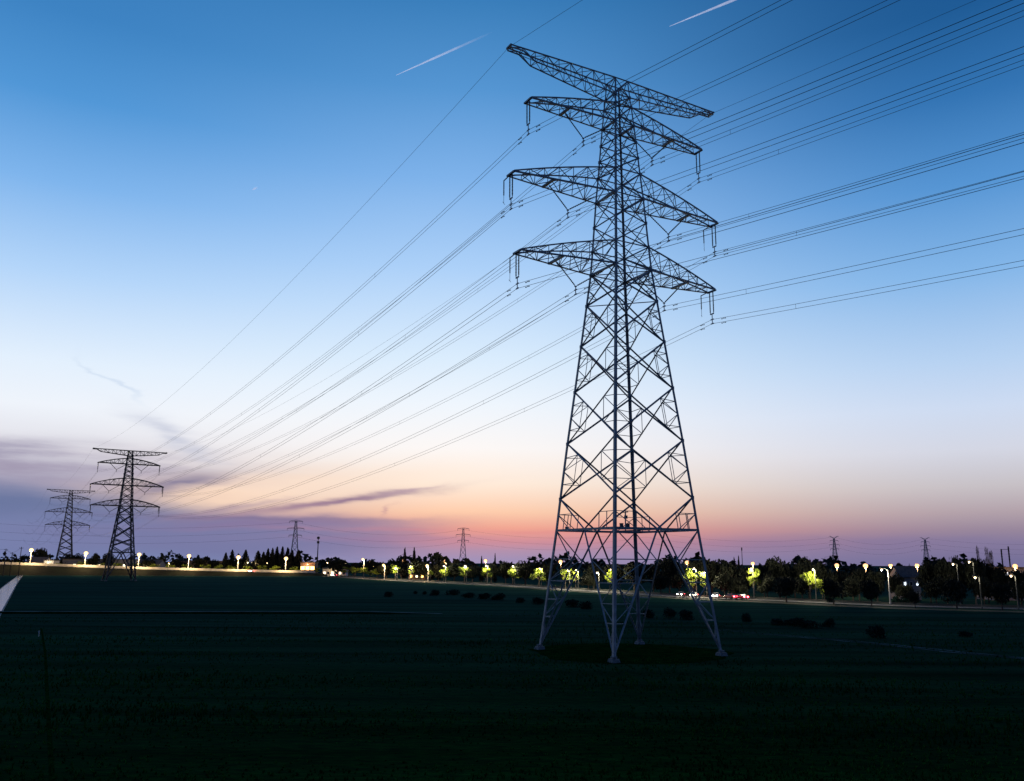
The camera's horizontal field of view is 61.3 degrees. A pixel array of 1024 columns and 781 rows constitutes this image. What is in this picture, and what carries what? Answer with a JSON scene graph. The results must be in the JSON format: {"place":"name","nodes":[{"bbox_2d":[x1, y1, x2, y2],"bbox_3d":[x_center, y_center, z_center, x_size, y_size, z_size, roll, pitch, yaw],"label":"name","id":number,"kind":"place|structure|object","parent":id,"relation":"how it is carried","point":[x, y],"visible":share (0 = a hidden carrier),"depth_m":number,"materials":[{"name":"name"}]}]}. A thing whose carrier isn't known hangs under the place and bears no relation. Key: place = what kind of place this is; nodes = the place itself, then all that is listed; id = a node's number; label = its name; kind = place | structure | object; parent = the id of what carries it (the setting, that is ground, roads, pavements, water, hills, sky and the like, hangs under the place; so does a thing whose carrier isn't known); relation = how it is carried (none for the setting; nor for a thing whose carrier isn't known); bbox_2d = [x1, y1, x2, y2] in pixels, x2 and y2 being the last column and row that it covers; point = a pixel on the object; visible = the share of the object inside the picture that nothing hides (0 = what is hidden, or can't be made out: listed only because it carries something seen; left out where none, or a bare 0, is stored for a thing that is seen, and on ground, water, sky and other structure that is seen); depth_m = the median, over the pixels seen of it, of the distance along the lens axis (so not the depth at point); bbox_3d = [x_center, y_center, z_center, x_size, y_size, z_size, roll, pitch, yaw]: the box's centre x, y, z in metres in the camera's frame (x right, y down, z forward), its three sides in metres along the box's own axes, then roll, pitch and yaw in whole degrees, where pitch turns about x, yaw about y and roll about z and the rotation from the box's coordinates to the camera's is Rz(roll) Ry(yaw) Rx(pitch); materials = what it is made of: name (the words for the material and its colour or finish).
{"place":"outdoors","nodes":[
{"label":"outdoors","id":0,"kind":"place"},
{"bbox_2d":[0,575,21,610],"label":"canal water","id":1,"kind":"structure","parent":0,"point":[6,590],"depth_m":277.71,"materials":[{"name":"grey liquid"}]},
{"bbox_2d":[25,557,50,562],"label":"house","id":2,"kind":"structure","parent":0,"point":[37,559],"depth_m":593.32,"materials":[{"name":"tile"}]},
{"bbox_2d":[0,565,326,575],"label":"embankment","id":3,"kind":"structure","parent":0,"point":[41,570],"depth_m":540.78,"materials":[{"name":"green plant"}]},
{"bbox_2d":[0,611,441,613],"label":"field path","id":4,"kind":"structure","parent":0,"point":[212,611],"depth_m":172.97,"materials":[{"name":"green plant"}]},
{"bbox_2d":[0,561,1023,780],"bbox_3d":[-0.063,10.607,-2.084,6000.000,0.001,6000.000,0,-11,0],"label":"ground","id":5,"kind":"structure","parent":0,"point":[166,593],"depth_m":78.50,"materials":[{"name":"green plant"}]},
{"bbox_2d":[44,489,94,559],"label":"lattice pylon","id":6,"kind":"object","parent":5,"relation":"on","point":[63,528],"visible":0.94,"depth_m":676.35,"materials":[{"name":"metal"}]},
{"bbox_2d":[86,553,99,564],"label":"broad tree","id":7,"kind":"object","parent":5,"relation":"on","point":[94,559],"visible":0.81,"depth_m":613.11,"materials":[{"name":"green plant"}]},
{"bbox_2d":[62,559,140,565],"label":"building","id":8,"kind":"structure","parent":5,"relation":"on","point":[72,561],"depth_m":627.47,"materials":[{"name":"tile"}]},
{"bbox_2d":[89,448,166,580],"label":"lattice pylon","id":9,"kind":"object","parent":5,"relation":"on","point":[130,522],"visible":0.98,"depth_m":423.29,"materials":[{"name":"metal"}]},
{"bbox_2d":[192,557,207,567],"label":"broad tree","id":10,"kind":"object","parent":5,"relation":"on","point":[200,561],"visible":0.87,"depth_m":609.59,"materials":[{"name":"green plant"}]},
{"bbox_2d":[0,612,426,613],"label":"field bank","id":11,"kind":"structure","parent":5,"relation":"on","point":[204,613],"depth_m":171.66,"materials":[{"name":"green plant"}]},
{"bbox_2d":[241,550,252,569],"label":"conifer tree","id":12,"kind":"object","parent":5,"relation":"on","point":[245,559],"visible":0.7,"depth_m":623.68,"materials":[{"name":"green plant"}]},
{"bbox_2d":[250,551,260,569],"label":"conifer tree","id":13,"kind":"object","parent":5,"relation":"on","point":[256,561],"visible":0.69,"depth_m":616.58,"materials":[{"name":"green plant"}]},
{"bbox_2d":[281,547,292,569],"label":"conifer tree","id":14,"kind":"object","parent":5,"relation":"on","point":[289,565],"visible":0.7,"depth_m":610.81,"materials":[{"name":"green plant"}]},
{"bbox_2d":[287,520,303,553],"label":"pylon","id":15,"kind":"object","parent":5,"relation":"on","point":[296,535],"visible":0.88,"depth_m":848.58,"materials":[{"name":"metal"}]},
{"bbox_2d":[292,549,303,569],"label":"conifer tree","id":16,"kind":"object","parent":5,"relation":"on","point":[297,560],"visible":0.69,"depth_m":614.52,"materials":[{"name":"green plant"}]},
{"bbox_2d":[300,562,318,572],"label":"building","id":17,"kind":"structure","parent":5,"relation":"on","point":[308,566],"depth_m":609.47,"materials":[{"name":"brick"}]},
{"bbox_2d":[377,565,393,577],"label":"broad tree","id":18,"kind":"object","parent":5,"relation":"on","point":[381,569],"visible":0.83,"depth_m":485.46,"materials":[{"name":"green plant"}]},
{"bbox_2d":[392,562,408,578],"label":"broad tree","id":19,"kind":"object","parent":5,"relation":"on","point":[402,569],"visible":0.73,"depth_m":476.25,"materials":[{"name":"green plant"}]},
{"bbox_2d":[406,559,432,579],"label":"broad tree","id":20,"kind":"object","parent":5,"relation":"on","point":[420,568],"visible":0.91,"depth_m":454.03,"materials":[{"name":"green plant"}]},
{"bbox_2d":[430,564,444,580],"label":"broad tree","id":21,"kind":"object","parent":5,"relation":"on","point":[437,568],"visible":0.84,"depth_m":445.15,"materials":[{"name":"green plant"}]},
{"bbox_2d":[444,563,466,580],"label":"broad tree","id":22,"kind":"object","parent":5,"relation":"on","point":[454,570],"visible":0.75,"depth_m":429.31,"materials":[{"name":"green plant"}]},
{"bbox_2d":[463,566,481,581],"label":"broad tree","id":23,"kind":"object","parent":5,"relation":"on","point":[475,571],"visible":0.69,"depth_m":422.64,"materials":[{"name":"green plant"}]},
{"bbox_2d":[480,563,499,582],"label":"broad tree","id":24,"kind":"object","parent":5,"relation":"on","point":[494,568],"visible":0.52,"depth_m":406.62,"materials":[{"name":"green plant"}]},
{"bbox_2d":[0,549,1005,579],"bbox_3d":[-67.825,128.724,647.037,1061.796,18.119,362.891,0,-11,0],"label":"distant wood","id":25,"kind":"object","parent":5,"relation":"on","point":[830,561],"visible":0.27,"depth_m":533.20,"materials":[{"name":"green plant"}]},
{"bbox_2d":[496,561,513,582],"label":"broad tree","id":26,"kind":"object","parent":5,"relation":"on","point":[505,567],"visible":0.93,"depth_m":402.04,"materials":[{"name":"green plant"}]},
{"bbox_2d":[514,561,536,583],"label":"broad tree","id":27,"kind":"object","parent":5,"relation":"on","point":[525,570],"visible":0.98,"depth_m":376.26,"materials":[{"name":"green plant"}]},
{"bbox_2d":[529,568,547,586],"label":"street tree","id":28,"kind":"object","parent":5,"relation":"on","point":[539,573],"visible":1,"depth_m":353.98,"materials":[{"name":"green plant"}]},
{"bbox_2d":[536,563,558,585],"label":"broad tree","id":29,"kind":"object","parent":5,"relation":"on","point":[545,569],"visible":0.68,"depth_m":365.31,"materials":[{"name":"green plant"}]},
{"bbox_2d":[578,575,598,589],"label":"broad tree","id":30,"kind":"object","parent":5,"relation":"on","point":[588,580],"visible":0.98,"depth_m":323.75,"materials":[{"name":"green plant"}]},
{"bbox_2d":[583,563,604,588],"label":"broad tree","id":31,"kind":"object","parent":5,"relation":"on","point":[590,572],"visible":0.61,"depth_m":338.50,"materials":[{"name":"green plant"}]},
{"bbox_2d":[603,564,623,584],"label":"broad tree","id":32,"kind":"object","parent":5,"relation":"on","point":[620,572],"visible":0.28,"depth_m":324.29,"materials":[{"name":"green plant"}]},
{"bbox_2d":[503,43,727,662],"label":"lattice pylon","id":33,"kind":"object","parent":5,"relation":"on","point":[634,530],"visible":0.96,"depth_m":111.64,"materials":[{"name":"metal"}]},
{"bbox_2d":[45,0,581,492],"bbox_3d":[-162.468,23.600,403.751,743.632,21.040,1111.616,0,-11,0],"label":"earth wire","id":34,"kind":"object","parent":33,"relation":"attached to","point":[381,186],"visible":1,"depth_m":142.44,"materials":[{"name":"grey metal"}]},
{"bbox_2d":[31,0,791,523],"bbox_3d":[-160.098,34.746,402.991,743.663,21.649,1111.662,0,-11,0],"label":"power cable","id":35,"kind":"object","parent":33,"relation":"hanging from","point":[483,176],"visible":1,"depth_m":110.85,"materials":[{"name":"grey metal"}]},
{"bbox_2d":[37,0,899,522],"bbox_3d":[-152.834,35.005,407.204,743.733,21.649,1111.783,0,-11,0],"label":"power cable","id":36,"kind":"object","parent":33,"relation":"hanging from","point":[549,170],"visible":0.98,"depth_m":112.10,"materials":[{"name":"grey metal"}]},
{"bbox_2d":[23,0,1023,532],"bbox_3d":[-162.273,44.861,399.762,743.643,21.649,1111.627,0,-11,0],"label":"power cable","id":37,"kind":"object","parent":33,"relation":"hanging from","point":[629,162],"visible":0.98,"depth_m":86.83,"materials":[{"name":"grey metal"}]},
{"bbox_2d":[24,134,1023,544],"bbox_3d":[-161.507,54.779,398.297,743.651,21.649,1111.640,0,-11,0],"label":"power cable","id":38,"kind":"object","parent":33,"relation":"hanging from","point":[638,254],"visible":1,"depth_m":85.70,"materials":[{"name":"grey metal"}]},
{"bbox_2d":[37,171,1023,543],"bbox_3d":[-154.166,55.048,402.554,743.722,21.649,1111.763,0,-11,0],"label":"power cable","id":39,"kind":"object","parent":33,"relation":"hanging from","point":[643,277],"visible":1,"depth_m":96.40,"materials":[{"name":"grey metal"}]},
{"bbox_2d":[91,0,974,495],"bbox_3d":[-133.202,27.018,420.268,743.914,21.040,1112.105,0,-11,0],"label":"earth wire","id":40,"kind":"object","parent":33,"relation":"attached to","point":[663,148],"visible":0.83,"depth_m":129.95,"materials":[{"name":"grey metal"}]},
{"bbox_2d":[46,46,1023,529],"bbox_3d":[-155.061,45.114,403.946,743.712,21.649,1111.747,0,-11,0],"label":"power cable","id":41,"kind":"object","parent":33,"relation":"hanging from","point":[634,194],"visible":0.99,"depth_m":95.67,"materials":[{"name":"grey metal"}]},
{"bbox_2d":[51,132,1023,531],"bbox_3d":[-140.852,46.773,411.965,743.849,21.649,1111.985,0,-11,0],"label":"power cable","id":42,"kind":"object","parent":33,"relation":"hanging from","point":[663,244],"visible":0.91,"depth_m":112.30,"materials":[{"name":"grey metal"}]},
{"bbox_2d":[56,60,1023,520],"bbox_3d":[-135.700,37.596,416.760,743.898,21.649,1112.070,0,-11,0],"label":"power cable","id":43,"kind":"object","parent":33,"relation":"hanging from","point":[654,212],"visible":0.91,"depth_m":121.12,"materials":[{"name":"grey metal"}]},
{"bbox_2d":[61,260,1023,545],"bbox_3d":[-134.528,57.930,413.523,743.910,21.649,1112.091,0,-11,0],"label":"power cable","id":44,"kind":"object","parent":33,"relation":"hanging from","point":[677,340],"visible":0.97,"depth_m":118.75,"materials":[{"name":"grey metal"}]},
{"bbox_2d":[63,171,1023,534],"bbox_3d":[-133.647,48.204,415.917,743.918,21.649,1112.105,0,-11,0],"label":"power cable","id":45,"kind":"object","parent":33,"relation":"hanging from","point":[619,309],"visible":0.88,"depth_m":122.36,"materials":[{"name":"grey metal"}]},
{"bbox_2d":[75,10,1023,507],"bbox_3d":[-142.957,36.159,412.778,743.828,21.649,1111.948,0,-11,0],"label":"power cable","id":46,"kind":"object","parent":33,"relation":"hanging from","point":[679,154],"visible":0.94,"depth_m":111.18,"materials":[{"name":"grey metal"}]},
{"bbox_2d":[76,228,1023,535],"bbox_3d":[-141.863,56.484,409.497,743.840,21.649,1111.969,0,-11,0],"label":"power cable","id":47,"kind":"object","parent":33,"relation":"hanging from","point":[674,308],"visible":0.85,"depth_m":112.27,"materials":[{"name":"grey metal"}]},
{"bbox_2d":[529,643,733,663],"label":"bare soil","id":48,"kind":"structure","parent":5,"relation":"on","point":[653,652],"depth_m":103.00,"materials":[{"name":"brown soil"}]},
{"bbox_2d":[622,563,646,590],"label":"broad tree","id":49,"kind":"object","parent":5,"relation":"on","point":[631,573],"visible":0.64,"depth_m":310.19,"materials":[{"name":"green plant"}]},
{"bbox_2d":[642,563,661,591],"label":"broad tree","id":50,"kind":"object","parent":5,"relation":"on","point":[650,572],"visible":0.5,"depth_m":307.84,"materials":[{"name":"green plant"}]},
{"bbox_2d":[650,575,670,593],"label":"broad tree","id":51,"kind":"object","parent":5,"relation":"on","point":[659,583],"visible":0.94,"depth_m":286.67,"materials":[{"name":"green plant"}]},
{"bbox_2d":[658,557,679,592],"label":"broad tree","id":52,"kind":"object","parent":5,"relation":"on","point":[669,568],"visible":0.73,"depth_m":295.46,"materials":[{"name":"green plant"}]},
{"bbox_2d":[340,575,1023,606],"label":"garden wall","id":53,"kind":"structure","parent":5,"relation":"on","point":[749,597],"depth_m":249.44,"materials":[{"name":"grey concrete"}]},
{"bbox_2d":[678,609,694,619],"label":"bush","id":54,"kind":"object","parent":5,"relation":"on","point":[685,614],"visible":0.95,"depth_m":163.13,"materials":[{"name":"green plant"}]},
{"bbox_2d":[679,561,700,591],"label":"broad tree","id":55,"kind":"object","parent":5,"relation":"on","point":[692,566],"visible":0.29,"depth_m":284.03,"materials":[{"name":"green plant"}]},
{"bbox_2d":[683,567,698,590],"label":"street tree","id":56,"kind":"object","parent":5,"relation":"on","point":[690,577],"visible":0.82,"depth_m":271.42,"materials":[{"name":"green plant"}]},
{"bbox_2d":[693,558,729,594],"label":"broad tree","id":57,"kind":"object","parent":5,"relation":"on","point":[713,568],"visible":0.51,"depth_m":283.83,"materials":[{"name":"green plant"}]},
{"bbox_2d":[711,573,731,595],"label":"broad tree","id":58,"kind":"object","parent":5,"relation":"on","point":[721,582],"visible":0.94,"depth_m":265.69,"materials":[{"name":"green plant"}]},
{"bbox_2d":[720,562,740,593],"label":"broad tree","id":59,"kind":"object","parent":5,"relation":"on","point":[733,571],"visible":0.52,"depth_m":276.11,"materials":[{"name":"green plant"}]},
{"bbox_2d":[728,578,747,593],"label":"broad tree","id":60,"kind":"object","parent":5,"relation":"on","point":[737,585],"visible":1,"depth_m":262.50,"materials":[{"name":"green plant"}]},
{"bbox_2d":[739,566,755,595],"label":"broad tree","id":61,"kind":"object","parent":5,"relation":"on","point":[744,574],"visible":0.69,"depth_m":268.76,"materials":[{"name":"green plant"}]},
{"bbox_2d":[747,568,760,596],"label":"street tree","id":62,"kind":"object","parent":5,"relation":"on","point":[757,572],"visible":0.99,"depth_m":257.73,"materials":[{"name":"green plant"}]},
{"bbox_2d":[755,575,776,596],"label":"broad tree","id":63,"kind":"object","parent":5,"relation":"on","point":[766,584],"visible":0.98,"depth_m":256.01,"materials":[{"name":"green plant"}]},
{"bbox_2d":[762,555,794,597],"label":"broad tree","id":64,"kind":"object","parent":5,"relation":"on","point":[773,568],"visible":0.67,"depth_m":264.11,"materials":[{"name":"green plant"}]},
{"bbox_2d":[774,576,800,602],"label":"broad tree","id":65,"kind":"object","parent":5,"relation":"on","point":[786,585],"visible":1,"depth_m":232.79,"materials":[{"name":"green plant"}]},
{"bbox_2d":[793,577,811,598],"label":"broad tree","id":66,"kind":"object","parent":5,"relation":"on","point":[804,586],"visible":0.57,"depth_m":248.35,"materials":[{"name":"green plant"}]},
{"bbox_2d":[791,558,817,598],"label":"broad tree","id":67,"kind":"object","parent":5,"relation":"on","point":[798,569],"visible":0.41,"depth_m":261.31,"materials":[{"name":"green plant"}]},
{"bbox_2d":[799,571,821,598],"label":"street tree","id":68,"kind":"object","parent":5,"relation":"on","point":[810,579],"visible":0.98,"depth_m":244.45,"materials":[{"name":"green plant"}]},
{"bbox_2d":[798,619,822,627],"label":"bush","id":69,"kind":"object","parent":5,"relation":"on","point":[807,622],"visible":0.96,"depth_m":144.66,"materials":[{"name":"green plant"}]},
{"bbox_2d":[811,562,841,599],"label":"broad tree","id":70,"kind":"object","parent":5,"relation":"on","point":[821,572],"visible":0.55,"depth_m":253.64,"materials":[{"name":"green plant"}]},
{"bbox_2d":[821,577,846,604],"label":"broad tree","id":71,"kind":"object","parent":5,"relation":"on","point":[830,586],"visible":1,"depth_m":223.40,"materials":[{"name":"green plant"}]},
{"bbox_2d":[833,570,847,596],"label":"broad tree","id":72,"kind":"object","parent":5,"relation":"on","point":[841,577],"visible":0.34,"depth_m":256.81,"materials":[{"name":"green plant"}]},
{"bbox_2d":[841,578,862,600],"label":"broad tree","id":73,"kind":"object","parent":5,"relation":"on","point":[852,588],"visible":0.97,"depth_m":237.70,"materials":[{"name":"green plant"}]},
{"bbox_2d":[844,568,867,600],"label":"broad tree","id":74,"kind":"object","parent":5,"relation":"on","point":[858,574],"visible":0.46,"depth_m":249.56,"materials":[{"name":"green plant"}]},
{"bbox_2d":[859,578,880,606],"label":"broad tree","id":75,"kind":"object","parent":5,"relation":"on","point":[870,587],"visible":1,"depth_m":215.26,"materials":[{"name":"green plant"}]},
{"bbox_2d":[865,625,885,637],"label":"bush","id":76,"kind":"object","parent":5,"relation":"on","point":[877,630],"visible":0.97,"depth_m":126.84,"materials":[{"name":"green plant"}]},
{"bbox_2d":[865,571,886,601],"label":"broad tree","id":77,"kind":"object","parent":5,"relation":"on","point":[875,576],"visible":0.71,"depth_m":241.21,"materials":[{"name":"green plant"}]},
{"bbox_2d":[886,572,904,595],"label":"broad tree","id":78,"kind":"object","parent":5,"relation":"on","point":[894,581],"visible":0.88,"depth_m":245.44,"materials":[{"name":"green plant"}]},
{"bbox_2d":[886,566,921,599],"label":"house","id":79,"kind":"structure","parent":5,"relation":"on","point":[908,574],"depth_m":257.62,"materials":[{"name":"tile"}]},
{"bbox_2d":[895,584,913,598],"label":"broad tree","id":80,"kind":"object","parent":5,"relation":"on","point":[904,590],"visible":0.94,"depth_m":228.76,"materials":[{"name":"green plant"}]},
{"bbox_2d":[908,590,920,607],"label":"broad tree","id":81,"kind":"object","parent":5,"relation":"on","point":[913,596],"visible":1,"depth_m":209.28,"materials":[{"name":"green plant"}]},
{"bbox_2d":[915,560,934,602],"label":"broad tree","id":82,"kind":"object","parent":5,"relation":"on","point":[926,571],"visible":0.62,"depth_m":238.25,"materials":[{"name":"green plant"}]},
{"bbox_2d":[920,575,946,603],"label":"broad tree","id":83,"kind":"object","parent":5,"relation":"on","point":[933,587],"visible":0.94,"depth_m":225.62,"materials":[{"name":"green plant"}]},
{"bbox_2d":[933,558,955,603],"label":"broad tree","id":84,"kind":"object","parent":5,"relation":"on","point":[943,569],"visible":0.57,"depth_m":233.55,"materials":[{"name":"green plant"}]},
{"bbox_2d":[939,578,967,608],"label":"broad tree","id":85,"kind":"object","parent":5,"relation":"on","point":[953,590],"visible":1,"depth_m":205.16,"materials":[{"name":"green plant"}]},
{"bbox_2d":[947,555,969,590],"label":"broad tree","id":86,"kind":"object","parent":5,"relation":"on","point":[960,565],"visible":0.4,"depth_m":238.08,"materials":[{"name":"green plant"}]},
{"bbox_2d":[962,558,985,603],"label":"broad tree","id":87,"kind":"object","parent":5,"relation":"on","point":[968,572],"visible":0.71,"depth_m":233.15,"materials":[{"name":"green plant"}]},
{"bbox_2d":[971,576,993,604],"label":"broad tree","id":88,"kind":"object","parent":5,"relation":"on","point":[985,585],"visible":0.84,"depth_m":220.80,"materials":[{"name":"green plant"}]},
{"bbox_2d":[979,558,993,602],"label":"broad tree","id":89,"kind":"object","parent":5,"relation":"on","point":[988,571],"visible":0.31,"depth_m":238.26,"materials":[{"name":"green plant"}]},
{"bbox_2d":[988,583,1011,610],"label":"broad tree","id":90,"kind":"object","parent":5,"relation":"on","point":[997,592],"visible":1,"depth_m":200.71,"materials":[{"name":"green plant"}]},
{"bbox_2d":[991,564,1009,590],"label":"broad tree","id":91,"kind":"object","parent":5,"relation":"on","point":[999,576],"visible":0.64,"depth_m":233.67,"materials":[{"name":"green plant"}]},
{"bbox_2d":[1006,569,1023,604],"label":"broad tree","id":92,"kind":"object","parent":5,"relation":"on","point":[1018,575],"visible":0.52,"depth_m":228.08,"materials":[{"name":"green plant"}]},
{"bbox_2d":[1010,580,1023,604],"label":"broad tree","id":93,"kind":"object","parent":5,"relation":"on","point":[1020,588],"visible":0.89,"depth_m":216.82,"materials":[{"name":"green plant"}]},
{"bbox_2d":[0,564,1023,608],"bbox_3d":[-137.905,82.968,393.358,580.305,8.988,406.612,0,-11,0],"label":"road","id":94,"kind":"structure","parent":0,"point":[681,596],"depth_m":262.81,"materials":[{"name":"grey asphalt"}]},
{"bbox_2d":[0,0,1023,566],"label":"sky","id":95,"kind":"structure","parent":0,"point":[171,171],"materials":[{"name":"blue"}]},
{"bbox_2d":[3,564,1023,609],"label":"pavement","id":96,"kind":"structure","parent":0,"point":[634,592],"depth_m":259.07,"materials":[{"name":"grey concrete"}]},
{"bbox_2d":[0,562,314,572],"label":"parapet wall","id":97,"kind":"structure","parent":96,"relation":"on","point":[167,568],"depth_m":557.27,"materials":[{"name":"grey concrete"}]},
{"bbox_2d":[327,576,1023,612],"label":"verge","id":98,"kind":"structure","parent":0,"point":[773,602],"depth_m":228.30,"materials":[{"name":"green plant"}]},
{"bbox_2d":[326,559,347,576],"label":"broad tree","id":99,"kind":"object","parent":98,"relation":"on","point":[338,565],"visible":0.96,"depth_m":546.38,"materials":[{"name":"green plant"}]},
{"bbox_2d":[723,629,1023,658],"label":"dirt track","id":100,"kind":"structure","parent":0,"point":[906,647],"depth_m":110.80,"materials":[{"name":"brown soil"}]},
{"bbox_2d":[977,567,1023,600],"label":"building","id":101,"kind":"structure","parent":0,"point":[1009,569],"depth_m":256.55,"materials":[{"name":"tile"}]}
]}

